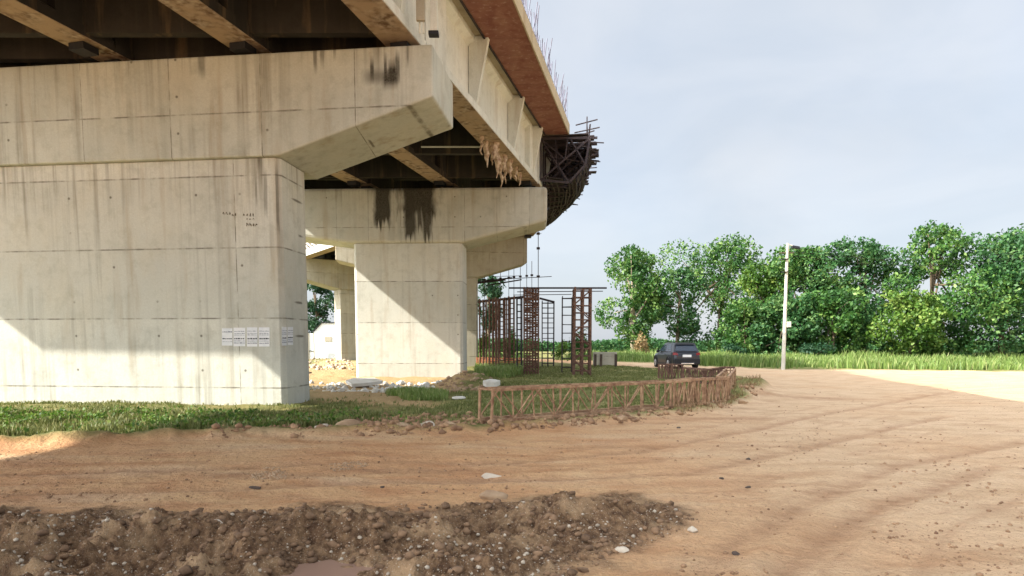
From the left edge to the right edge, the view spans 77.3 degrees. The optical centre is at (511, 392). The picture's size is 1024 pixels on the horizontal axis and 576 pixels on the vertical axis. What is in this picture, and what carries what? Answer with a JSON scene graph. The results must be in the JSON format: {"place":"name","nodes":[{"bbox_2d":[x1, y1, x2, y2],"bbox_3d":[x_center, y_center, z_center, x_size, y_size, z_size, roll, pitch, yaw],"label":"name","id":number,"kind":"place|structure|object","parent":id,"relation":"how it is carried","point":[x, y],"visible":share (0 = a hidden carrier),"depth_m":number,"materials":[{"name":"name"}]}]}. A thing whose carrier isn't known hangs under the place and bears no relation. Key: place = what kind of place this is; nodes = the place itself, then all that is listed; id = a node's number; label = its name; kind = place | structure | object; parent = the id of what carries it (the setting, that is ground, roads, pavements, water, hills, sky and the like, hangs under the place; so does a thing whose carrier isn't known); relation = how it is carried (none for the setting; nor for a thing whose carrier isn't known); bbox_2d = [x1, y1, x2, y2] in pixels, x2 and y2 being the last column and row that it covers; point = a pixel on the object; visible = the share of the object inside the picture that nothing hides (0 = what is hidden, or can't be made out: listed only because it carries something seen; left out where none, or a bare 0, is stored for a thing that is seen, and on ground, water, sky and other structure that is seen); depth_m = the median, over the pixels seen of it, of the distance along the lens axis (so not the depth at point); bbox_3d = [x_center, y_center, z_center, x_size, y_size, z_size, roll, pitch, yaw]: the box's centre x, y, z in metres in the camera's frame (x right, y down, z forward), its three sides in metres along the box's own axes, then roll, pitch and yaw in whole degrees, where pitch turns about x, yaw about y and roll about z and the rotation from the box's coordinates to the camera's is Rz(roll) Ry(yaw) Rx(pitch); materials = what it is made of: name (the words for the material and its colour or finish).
{"place":"outdoors","nodes":[
{"label":"outdoors","id":0,"kind":"place"},
{"bbox_2d":[0,358,1023,575],"bbox_3d":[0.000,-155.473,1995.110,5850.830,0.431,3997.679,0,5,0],"label":"dirt road","id":1,"kind":"structure","parent":0,"point":[817,543],"depth_m":8.48,"materials":[{"name":"soil"}]},
{"bbox_2d":[247,466,287,479],"bbox_3d":[-3.146,1.035,8.231,0.496,0.076,0.952,-1,5,-17],"label":"gravel patch","id":2,"kind":"object","parent":1,"relation":"on","point":[269,475],"visible":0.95,"depth_m":8.14,"materials":[{"name":"gravel"}]},
{"bbox_2d":[329,461,367,470],"bbox_3d":[-2.276,0.998,8.806,0.562,0.074,0.573,-3,5,-34],"label":"gravel patch","id":3,"kind":"object","parent":1,"relation":"on","point":[343,468],"visible":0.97,"depth_m":8.71,"materials":[{"name":"gravel"}]},
{"bbox_2d":[481,473,500,478],"bbox_3d":[-0.258,1.083,8.200,0.283,0.128,0.116,-1,5,-8],"label":"stone","id":4,"kind":"object","parent":1,"relation":"on","point":[487,475],"visible":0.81,"depth_m":8.16,"materials":[{"name":"stone"}]},
{"bbox_2d":[0,384,1023,575],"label":"pebbles","id":5,"kind":"object","parent":1,"relation":"on","point":[683,565],"visible":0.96,"depth_m":7.25,"materials":[{"name":"stone"}]},
{"bbox_2d":[551,342,568,359],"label":"shrub","id":6,"kind":"object","parent":1,"relation":"on","point":[558,352],"visible":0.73,"depth_m":61.50,"materials":[{"name":"green plant"}]},
{"bbox_2d":[617,415,627,419],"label":"stone","id":7,"kind":"object","parent":1,"relation":"on","point":[622,417],"visible":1,"depth_m":13.06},
{"bbox_2d":[653,342,699,367],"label":"parked car","id":8,"kind":"object","parent":1,"relation":"on","point":[685,353],"visible":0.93,"depth_m":41.22,"materials":[{"name":"paint"}]},
{"bbox_2d":[687,526,697,532],"bbox_3d":[1.606,1.220,5.686,0.095,0.073,0.072,1,5,13],"label":"stone","id":9,"kind":"object","parent":1,"relation":"on","point":[692,529],"visible":1,"depth_m":5.66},
{"bbox_2d":[738,399,747,403],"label":"stone","id":10,"kind":"object","parent":1,"relation":"on","point":[742,401],"visible":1,"depth_m":16.31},
{"bbox_2d":[787,422,831,451],"bbox_3d":[5.453,0.779,11.717,0.742,0.066,4.295,2,5,27],"label":"gravel patch","id":11,"kind":"object","parent":1,"relation":"on","point":[814,438],"visible":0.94,"depth_m":11.14,"materials":[{"name":"gravel"}]},
{"bbox_2d":[0,346,1023,441],"bbox_3d":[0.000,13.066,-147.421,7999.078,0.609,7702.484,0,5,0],"label":"ground","id":12,"kind":"structure","parent":0,"point":[328,376],"depth_m":18.36,"materials":[{"name":"soil"}]},
{"bbox_2d":[0,404,407,435],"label":"grass tufts","id":13,"kind":"object","parent":12,"relation":"on","point":[45,427],"visible":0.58,"depth_m":12.66,"materials":[{"name":"plant"}]},
{"bbox_2d":[0,45,452,404],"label":"bridge pier","id":14,"kind":"structure","parent":12,"relation":"on","point":[152,231],"depth_m":16.88,"materials":[{"name":"concrete"}]},
{"bbox_2d":[0,0,438,57],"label":"bridge span","id":15,"kind":"object","parent":14,"relation":"on","point":[87,28],"visible":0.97,"depth_m":15.65,"materials":[{"name":"beige concrete"}]},
{"bbox_2d":[222,328,232,345],"bbox_3d":[-7.524,-1.474,16.907,0.313,0.455,0.006,1,5,6],"label":"notice poster","id":16,"kind":"object","parent":14,"relation":"attached to","point":[227,336],"visible":1,"depth_m":16.91,"materials":[{"name":"paper"}]},
{"bbox_2d":[233,328,244,345],"bbox_3d":[-7.186,-1.471,16.869,0.347,0.488,0.006,1,5,6],"label":"notice poster","id":17,"kind":"object","parent":14,"relation":"attached to","point":[238,336],"visible":1,"depth_m":16.87,"materials":[{"name":"paper"}]},
{"bbox_2d":[247,327,257,346],"bbox_3d":[-6.832,-1.467,16.828,0.310,0.504,0.006,1,5,6],"label":"notice poster","id":18,"kind":"object","parent":14,"relation":"attached to","point":[252,336],"visible":1,"depth_m":16.83,"materials":[{"name":"paper"}]},
{"bbox_2d":[259,327,269,346],"bbox_3d":[-6.502,-1.464,16.791,0.317,0.502,0.006,1,5,6],"label":"notice poster","id":19,"kind":"object","parent":14,"relation":"attached to","point":[264,336],"visible":1,"depth_m":16.79,"materials":[{"name":"paper"}]},
{"bbox_2d":[282,327,286,345],"bbox_3d":[-5.953,-1.477,16.731,0.006,0.488,0.298,1,5,6],"label":"notice poster","id":20,"kind":"object","parent":14,"relation":"attached to","point":[284,336],"visible":1,"depth_m":16.74,"materials":[{"name":"paper"}]},
{"bbox_2d":[0,0,569,186],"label":"bridge span","id":21,"kind":"object","parent":14,"relation":"on","point":[498,70],"visible":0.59,"depth_m":21.75,"materials":[{"name":"beige concrete"}]},
{"bbox_2d":[479,136,521,187],"bbox_3d":[-0.396,-8.940,25.764,0.628,1.225,5.308,1,5,13],"label":"hanging debris","id":22,"kind":"object","parent":21,"relation":"hanging from","point":[501,160],"visible":1,"depth_m":24.72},
{"bbox_2d":[288,327,292,344],"bbox_3d":[-5.913,-1.516,17.076,0.006,0.481,0.346,1,5,6],"label":"notice poster","id":23,"kind":"object","parent":14,"relation":"attached to","point":[290,335],"visible":1,"depth_m":17.08,"materials":[{"name":"paper"}]},
{"bbox_2d":[308,333,314,358],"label":"site fence","id":24,"kind":"object","parent":12,"relation":"on","point":[311,345],"visible":0.29,"depth_m":64.77,"materials":[{"name":"white plastic"}]},
{"bbox_2d":[307,283,334,332],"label":"broadleaf tree","id":25,"kind":"object","parent":12,"relation":"on","point":[315,311],"visible":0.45,"depth_m":90.83,"materials":[{"name":"green plant"}]},
{"bbox_2d":[312,322,335,358],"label":"site shed","id":26,"kind":"structure","parent":12,"relation":"on","point":[324,339],"depth_m":65.78,"materials":[{"name":"white paint"}]},
{"bbox_2d":[306,258,355,359],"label":"bridge pier","id":27,"kind":"structure","parent":12,"relation":"on","point":[337,278],"depth_m":59.52,"materials":[{"name":"concrete"}]},
{"bbox_2d":[313,255,326,258],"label":"bridge span","id":28,"kind":"object","parent":27,"relation":"on","point":[322,257],"visible":0.02,"depth_m":61.87,"materials":[{"name":"beige concrete"}]},
{"bbox_2d":[309,357,353,369],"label":"rubble","id":29,"kind":"object","parent":12,"relation":"on","point":[331,366],"visible":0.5,"depth_m":43.83,"materials":[{"name":"stone"}]},
{"bbox_2d":[0,490,693,575],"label":"mud heap","id":30,"kind":"object","parent":12,"relation":"on","point":[90,559],"visible":0.88,"depth_m":5.30,"materials":[{"name":"soil"}]},
{"bbox_2d":[282,559,374,575],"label":"puddle","id":31,"kind":"object","parent":30,"relation":"on","point":[330,567],"visible":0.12,"depth_m":4.94,"materials":[{"name":"brown liquid"}]},
{"bbox_2d":[1,494,682,575],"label":"gravel","id":32,"kind":"structure","parent":30,"relation":"on","point":[20,560],"depth_m":5.13,"materials":[{"name":"gravel"}]},
{"bbox_2d":[0,491,698,575],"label":"mud clods","id":33,"kind":"object","parent":30,"relation":"on","point":[186,569],"visible":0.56,"depth_m":5.29,"materials":[{"name":"soil"}]},
{"bbox_2d":[479,490,507,499],"bbox_3d":[-0.205,1.156,7.086,0.326,0.163,0.151,0,5,-2],"label":"stone","id":34,"kind":"object","parent":30,"relation":"on","point":[489,494],"visible":0.74,"depth_m":7.03,"materials":[{"name":"stone"}]},
{"bbox_2d":[615,546,628,552],"bbox_3d":[0.891,1.279,5.198,0.122,0.059,0.062,1,5,15],"label":"stone","id":35,"kind":"object","parent":30,"relation":"on","point":[622,549],"visible":1,"depth_m":5.18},
{"bbox_2d":[335,419,359,425],"bbox_3d":[-3.069,0.615,12.003,0.496,0.245,0.307,0,5,-3],"label":"stone","id":36,"kind":"object","parent":12,"relation":"on","point":[349,422],"visible":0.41,"depth_m":11.89,"materials":[{"name":"stone"}]},
{"bbox_2d":[0,365,716,436],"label":"grass","id":37,"kind":"structure","parent":12,"relation":"on","point":[633,375],"depth_m":17.76,"materials":[{"name":"plant"}]},
{"bbox_2d":[452,396,465,398],"bbox_3d":[-1.505,0.138,18.127,0.385,0.071,0.238,0,5,0],"label":"broken slab","id":38,"kind":"object","parent":37,"relation":"on","point":[458,397],"depth_m":18.05,"materials":[{"name":"concrete"}]},
{"bbox_2d":[309,380,441,392],"bbox_3d":[-5.291,-0.235,23.729,5.768,0.333,5.260,0,5,0],"label":"rubble","id":39,"kind":"object","parent":12,"relation":"on","point":[375,389],"visible":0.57,"depth_m":23.60,"materials":[{"name":"stone"}]},
{"bbox_2d":[346,378,382,386],"bbox_3d":[-5.595,-0.406,24.168,1.225,0.266,1.363,-2,5,-27],"label":"broken slab","id":40,"kind":"object","parent":39,"relation":"on","point":[355,382],"depth_m":23.84,"materials":[{"name":"concrete"}]},
{"bbox_2d":[384,385,448,400],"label":"grass tufts","id":41,"kind":"object","parent":12,"relation":"on","point":[423,393],"visible":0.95,"depth_m":19.40,"materials":[{"name":"plant"}]},
{"bbox_2d":[304,187,546,377],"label":"bridge pier","id":42,"kind":"structure","parent":12,"relation":"on","point":[410,246],"depth_m":30.04,"materials":[{"name":"concrete"}]},
{"bbox_2d":[335,236,526,366],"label":"bridge pier","id":43,"kind":"structure","parent":12,"relation":"on","point":[495,258],"depth_m":45.10,"materials":[{"name":"concrete"}]},
{"bbox_2d":[306,238,527,260],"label":"bridge span","id":44,"kind":"object","parent":43,"relation":"on","point":[318,250],"visible":0.04,"depth_m":54.59,"materials":[{"name":"beige concrete"}]},
{"bbox_2d":[304,132,551,237],"bbox_3d":[-6.322,-11.687,37.658,19.033,2.815,15.350,0,5,0],"label":"bridge span","id":45,"kind":"object","parent":43,"relation":"on","point":[328,183],"visible":0.1,"depth_m":33.40,"materials":[{"name":"beige concrete"}]},
{"bbox_2d":[540,117,603,226],"bbox_3d":[3.081,-12.013,37.510,3.513,3.173,16.132,0,5,0],"label":"bracket scaffold","id":46,"kind":"object","parent":45,"relation":"attached to","point":[572,163],"visible":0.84,"depth_m":31.50,"materials":[{"name":"metal"}]},
{"bbox_2d":[439,370,500,391],"bbox_3d":[-1.587,-0.656,26.518,2.319,0.694,10.396,0,5,0],"label":"rubble","id":47,"kind":"object","parent":12,"relation":"on","point":[454,385],"visible":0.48,"depth_m":23.46,"materials":[{"name":"stone"}]},
{"bbox_2d":[483,379,499,386],"bbox_3d":[-0.760,-0.347,23.005,0.498,0.280,0.491,3,5,35],"label":"broken slab","id":48,"kind":"object","parent":47,"relation":"on","point":[490,382],"depth_m":22.90,"materials":[{"name":"concrete"}]},
{"bbox_2d":[479,299,486,364],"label":"rebar cage","id":49,"kind":"object","parent":12,"relation":"on","point":[483,324],"visible":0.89,"depth_m":42.19,"materials":[{"name":"metal"}]},
{"bbox_2d":[483,277,485,359],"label":"scaffold pole","id":50,"kind":"object","parent":12,"relation":"on","point":[484,279],"visible":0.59,"depth_m":47.69,"materials":[{"name":"metal"}]},
{"bbox_2d":[478,334,490,357],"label":"shrub","id":51,"kind":"object","parent":12,"relation":"on","point":[487,346],"visible":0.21,"depth_m":53.58,"materials":[{"name":"green plant"}]},
{"bbox_2d":[210,377,762,437],"bbox_3d":[2.855,0.189,16.550,19.554,0.516,4.791,-3,6,-35],"label":"rubble","id":52,"kind":"object","parent":12,"relation":"on","point":[455,427],"visible":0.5,"depth_m":12.90,"materials":[{"name":"stone"}]},
{"bbox_2d":[478,275,505,351],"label":"broadleaf tree","id":53,"kind":"object","parent":12,"relation":"on","point":[492,291],"visible":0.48,"depth_m":85.68,"materials":[{"name":"green plant"}]},
{"bbox_2d":[489,297,496,365],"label":"rebar cage","id":54,"kind":"object","parent":12,"relation":"on","point":[493,330],"visible":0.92,"depth_m":40.21,"materials":[{"name":"metal"}]},
{"bbox_2d":[494,301,500,361],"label":"rebar cage","id":55,"kind":"object","parent":12,"relation":"on","point":[499,335],"visible":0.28,"depth_m":45.99,"materials":[{"name":"metal"}]},
{"bbox_2d":[478,296,522,302],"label":"steel pipe","id":56,"kind":"object","parent":55,"relation":"attached to","point":[501,298],"visible":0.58,"depth_m":45.28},
{"bbox_2d":[476,357,520,364],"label":"barrier net","id":57,"kind":"object","parent":12,"relation":"on","point":[519,358],"visible":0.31,"depth_m":43.67,"materials":[{"name":"orange"}]},
{"bbox_2d":[473,359,528,377],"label":"grass tufts","id":58,"kind":"object","parent":12,"relation":"on","point":[499,370],"visible":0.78,"depth_m":33.91,"materials":[{"name":"plant"}]},
{"bbox_2d":[498,297,505,364],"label":"rebar cage","id":59,"kind":"object","parent":12,"relation":"on","point":[504,326],"visible":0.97,"depth_m":41.14,"materials":[{"name":"metal"}]},
{"bbox_2d":[503,300,510,361],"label":"rebar cage","id":60,"kind":"object","parent":12,"relation":"on","point":[506,330],"visible":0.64,"depth_m":45.61,"materials":[{"name":"metal"}]},
{"bbox_2d":[485,352,528,357],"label":"tall grass","id":61,"kind":"structure","parent":12,"relation":"on","point":[502,355],"depth_m":69.18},
{"bbox_2d":[497,326,519,357],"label":"shrub","id":62,"kind":"object","parent":12,"relation":"on","point":[511,344],"visible":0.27,"depth_m":55.93,"materials":[{"name":"green plant"}]},
{"bbox_2d":[508,296,514,364],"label":"rebar cage","id":63,"kind":"object","parent":12,"relation":"on","point":[509,329],"visible":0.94,"depth_m":41.20,"materials":[{"name":"metal"}]},
{"bbox_2d":[516,296,522,367],"bbox_3d":[0.428,-3.443,37.724,0.377,4.430,0.497,0,5,0],"label":"rebar cage","id":64,"kind":"object","parent":12,"relation":"on","point":[517,323],"visible":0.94,"depth_m":37.47,"materials":[{"name":"metal"}]},
{"bbox_2d":[519,267,521,359],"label":"scaffold pole","id":65,"kind":"object","parent":12,"relation":"on","point":[520,275],"visible":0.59,"depth_m":47.67,"materials":[{"name":"metal"}]},
{"bbox_2d":[523,287,538,374],"bbox_3d":[0.998,-3.148,33.261,0.827,4.597,0.771,0,5,0],"label":"rebar cage","id":66,"kind":"object","parent":12,"relation":"on","point":[533,310],"visible":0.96,"depth_m":32.92,"materials":[{"name":"metal"}]},
{"bbox_2d":[509,287,606,288],"bbox_3d":[2.365,-5.416,33.083,5.062,0.087,0.087,0,5,0],"label":"steel pipe","id":67,"kind":"object","parent":66,"relation":"on","point":[559,287],"visible":0.81,"depth_m":33.05,"materials":[{"name":"metal"}]},
{"bbox_2d":[517,291,602,291],"bbox_3d":[2.505,-5.283,33.395,4.475,0.076,0.042,0,5,0],"label":"steel pipe","id":68,"kind":"object","parent":66,"relation":"attached to","point":[559,291],"visible":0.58,"depth_m":33.38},
{"bbox_2d":[537,231,539,286],"bbox_3d":[1.618,-5.912,39.658,0.208,9.090,0.140,0,5,0],"label":"scaffold pole","id":69,"kind":"object","parent":12,"relation":"on","point":[538,249],"visible":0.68,"depth_m":39.46,"materials":[{"name":"metal"}]},
{"bbox_2d":[541,301,554,366],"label":"rebar cage","id":70,"kind":"object","parent":12,"relation":"on","point":[548,338],"visible":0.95,"depth_m":43.38,"materials":[{"name":"metal"}]},
{"bbox_2d":[561,296,571,372],"bbox_3d":[2.980,-3.116,34.637,0.596,4.170,0.414,0,5,0],"label":"rebar cage","id":71,"kind":"object","parent":12,"relation":"on","point":[562,349],"visible":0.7,"depth_m":34.58,"materials":[{"name":"metal"}]},
{"bbox_2d":[477,380,671,421],"bbox_3d":[1.615,0.130,14.073,5.423,0.701,0.489,-3,6,-37],"label":"lattice truss","id":72,"kind":"object","parent":12,"relation":"on","point":[578,412],"visible":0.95,"depth_m":13.84,"materials":[{"name":"metal"}]},
{"bbox_2d":[565,328,592,365],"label":"shrub","id":73,"kind":"object","parent":12,"relation":"on","point":[578,344],"visible":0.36,"depth_m":45.76,"materials":[{"name":"green plant"}]},
{"bbox_2d":[572,287,591,375],"bbox_3d":[3.494,-3.008,32.003,0.905,4.469,0.846,0,5,0],"label":"rebar cage","id":74,"kind":"object","parent":12,"relation":"on","point":[582,313],"visible":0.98,"depth_m":31.70,"materials":[{"name":"metal"}]},
{"bbox_2d":[593,352,616,366],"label":"wall","id":75,"kind":"structure","parent":12,"relation":"on","point":[604,358],"depth_m":45.88,"materials":[{"name":"concrete"}]},
{"bbox_2d":[592,243,676,350],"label":"broadleaf tree","id":76,"kind":"object","parent":12,"relation":"on","point":[636,274],"visible":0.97,"depth_m":70.62,"materials":[{"name":"green plant"}]},
{"bbox_2d":[634,331,649,352],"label":"shrub","id":77,"kind":"object","parent":12,"relation":"on","point":[643,344],"visible":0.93,"depth_m":65.56,"materials":[{"name":"beige plant"}]},
{"bbox_2d":[658,363,682,378],"bbox_3d":[7.038,-0.948,28.483,0.574,0.687,1.126,-2,5,-21],"label":"lattice truss","id":78,"kind":"object","parent":12,"relation":"on","point":[668,368],"visible":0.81,"depth_m":28.34,"materials":[{"name":"wood"}]},
{"bbox_2d":[636,267,709,342],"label":"broadleaf tree","id":79,"kind":"object","parent":12,"relation":"on","point":[679,328],"visible":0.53,"depth_m":74.77,"materials":[{"name":"green plant"}]},
{"bbox_2d":[664,377,703,407],"bbox_3d":[4.245,-0.017,15.772,0.901,0.702,0.421,-2,5,-20],"label":"lattice truss","id":80,"kind":"object","parent":12,"relation":"on","point":[680,391],"visible":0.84,"depth_m":15.66,"materials":[{"name":"wood"}]},
{"bbox_2d":[683,367,709,383],"bbox_3d":[7.535,-0.701,26.101,0.420,0.645,1.117,-3,6,-38],"label":"lattice truss","id":81,"kind":"object","parent":12,"relation":"on","point":[688,371],"visible":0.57,"depth_m":26.05,"materials":[{"name":"wood"}]},
{"bbox_2d":[690,377,727,404],"bbox_3d":[5.077,-0.055,16.480,0.416,0.712,1.671,3,6,37],"label":"lattice truss","id":82,"kind":"object","parent":12,"relation":"on","point":[712,390],"visible":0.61,"depth_m":16.36,"materials":[{"name":"wood"}]},
{"bbox_2d":[656,232,762,351],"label":"broadleaf tree","id":83,"kind":"object","parent":12,"relation":"on","point":[721,284],"visible":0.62,"depth_m":75.84,"materials":[{"name":"green plant"}]},
{"bbox_2d":[669,373,761,412],"bbox_3d":[7.274,-0.246,20.973,1.754,0.604,14.464,2,5,26],"label":"dry brush","id":84,"kind":"object","parent":12,"relation":"on","point":[733,386],"visible":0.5,"depth_m":17.56,"materials":[{"name":"plant"}]},
{"bbox_2d":[703,366,734,383],"bbox_3d":[7.896,-0.644,24.504,0.411,0.808,1.889,-1,5,-8],"label":"lattice truss","id":85,"kind":"object","parent":12,"relation":"on","point":[713,370],"visible":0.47,"depth_m":24.60,"materials":[{"name":"wood"}]},
{"bbox_2d":[716,368,735,399],"bbox_3d":[6.736,-0.335,20.051,0.364,0.667,5.932,2,5,21],"label":"lattice truss","id":86,"kind":"object","parent":12,"relation":"on","point":[731,376],"visible":0.66,"depth_m":18.91,"materials":[{"name":"wood"}]},
{"bbox_2d":[719,343,747,354],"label":"shrub","id":87,"kind":"object","parent":12,"relation":"on","point":[733,347],"visible":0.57,"depth_m":61.03,"materials":[{"name":"green plant"}]},
{"bbox_2d":[478,338,1023,353],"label":"distant hedge","id":88,"kind":"object","parent":12,"relation":"on","point":[609,344],"visible":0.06,"depth_m":116.82,"materials":[{"name":"green plant"}]},
{"bbox_2d":[711,297,798,354],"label":"broadleaf tree","id":89,"kind":"object","parent":12,"relation":"on","point":[741,314],"visible":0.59,"depth_m":64.34,"materials":[{"name":"green plant"}]},
{"bbox_2d":[737,257,801,349],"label":"broadleaf tree","id":90,"kind":"object","parent":12,"relation":"on","point":[761,286],"visible":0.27,"depth_m":68.17,"materials":[{"name":"green plant"}]},
{"bbox_2d":[746,292,826,355],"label":"broadleaf tree","id":91,"kind":"object","parent":12,"relation":"on","point":[798,317],"visible":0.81,"depth_m":61.65,"materials":[{"name":"green plant"}]},
{"bbox_2d":[555,348,1023,370],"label":"tall grass","id":92,"kind":"structure","parent":12,"relation":"on","point":[859,359],"depth_m":44.79,"materials":[{"name":"plant"}]},
{"bbox_2d":[779,243,799,369],"bbox_3d":[17.146,-5.191,39.794,1.252,8.106,0.410,0,5,0],"label":"utility pole","id":93,"kind":"object","parent":12,"relation":"on","point":[785,322],"visible":0.95,"depth_m":39.73,"materials":[{"name":"concrete"}]},
{"bbox_2d":[791,251,1018,259],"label":"overhead wire","id":94,"kind":"object","parent":93,"relation":"attached to","point":[895,259],"visible":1,"depth_m":41.43,"materials":[{"name":"black plastic"}]},
{"bbox_2d":[795,256,1018,265],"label":"overhead wire","id":95,"kind":"object","parent":93,"relation":"attached to","point":[898,265],"visible":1,"depth_m":41.62,"materials":[{"name":"black plastic"}]},
{"bbox_2d":[750,244,861,352],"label":"broadleaf tree","id":96,"kind":"object","parent":12,"relation":"on","point":[795,264],"visible":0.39,"depth_m":64.33,"materials":[{"name":"green plant"}]},
{"bbox_2d":[793,342,836,355],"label":"shrub","id":97,"kind":"object","parent":12,"relation":"on","point":[807,348],"visible":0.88,"depth_m":59.09,"materials":[{"name":"green plant"}]},
{"bbox_2d":[791,286,870,356],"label":"broadleaf tree","id":98,"kind":"object","parent":12,"relation":"on","point":[830,308],"visible":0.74,"depth_m":59.70,"materials":[{"name":"green plant"}]},
{"bbox_2d":[794,235,928,355],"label":"broadleaf tree","id":99,"kind":"object","parent":12,"relation":"on","point":[873,251],"visible":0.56,"depth_m":62.49,"materials":[{"name":"green plant"}]},
{"bbox_2d":[864,288,957,357],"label":"broadleaf tree","id":100,"kind":"object","parent":12,"relation":"on","point":[915,314],"visible":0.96,"depth_m":57.26,"materials":[{"name":"green plant"}]},
{"bbox_2d":[874,220,1023,355],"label":"broadleaf tree","id":101,"kind":"object","parent":12,"relation":"on","point":[952,299],"visible":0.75,"depth_m":59.03,"materials":[{"name":"green plant"}]},
{"bbox_2d":[949,223,1023,355],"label":"broadleaf tree","id":102,"kind":"object","parent":12,"relation":"on","point":[1007,341],"visible":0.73,"depth_m":57.53,"materials":[{"name":"green plant"}]},
{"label":"scaffold pole","id":103,"kind":"object","parent":12,"relation":"on","visible":0},
{"bbox_2d":[478,233,551,285],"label":"scaffold platform","id":104,"kind":"structure","parent":103,"relation":"attached to","point":[492,280],"depth_m":47.24,"materials":[{"name":"metal"}]},
{"bbox_2d":[307,0,1023,342],"label":"sky","id":105,"kind":"structure","parent":0,"point":[802,123],"materials":[{"name":"white"}]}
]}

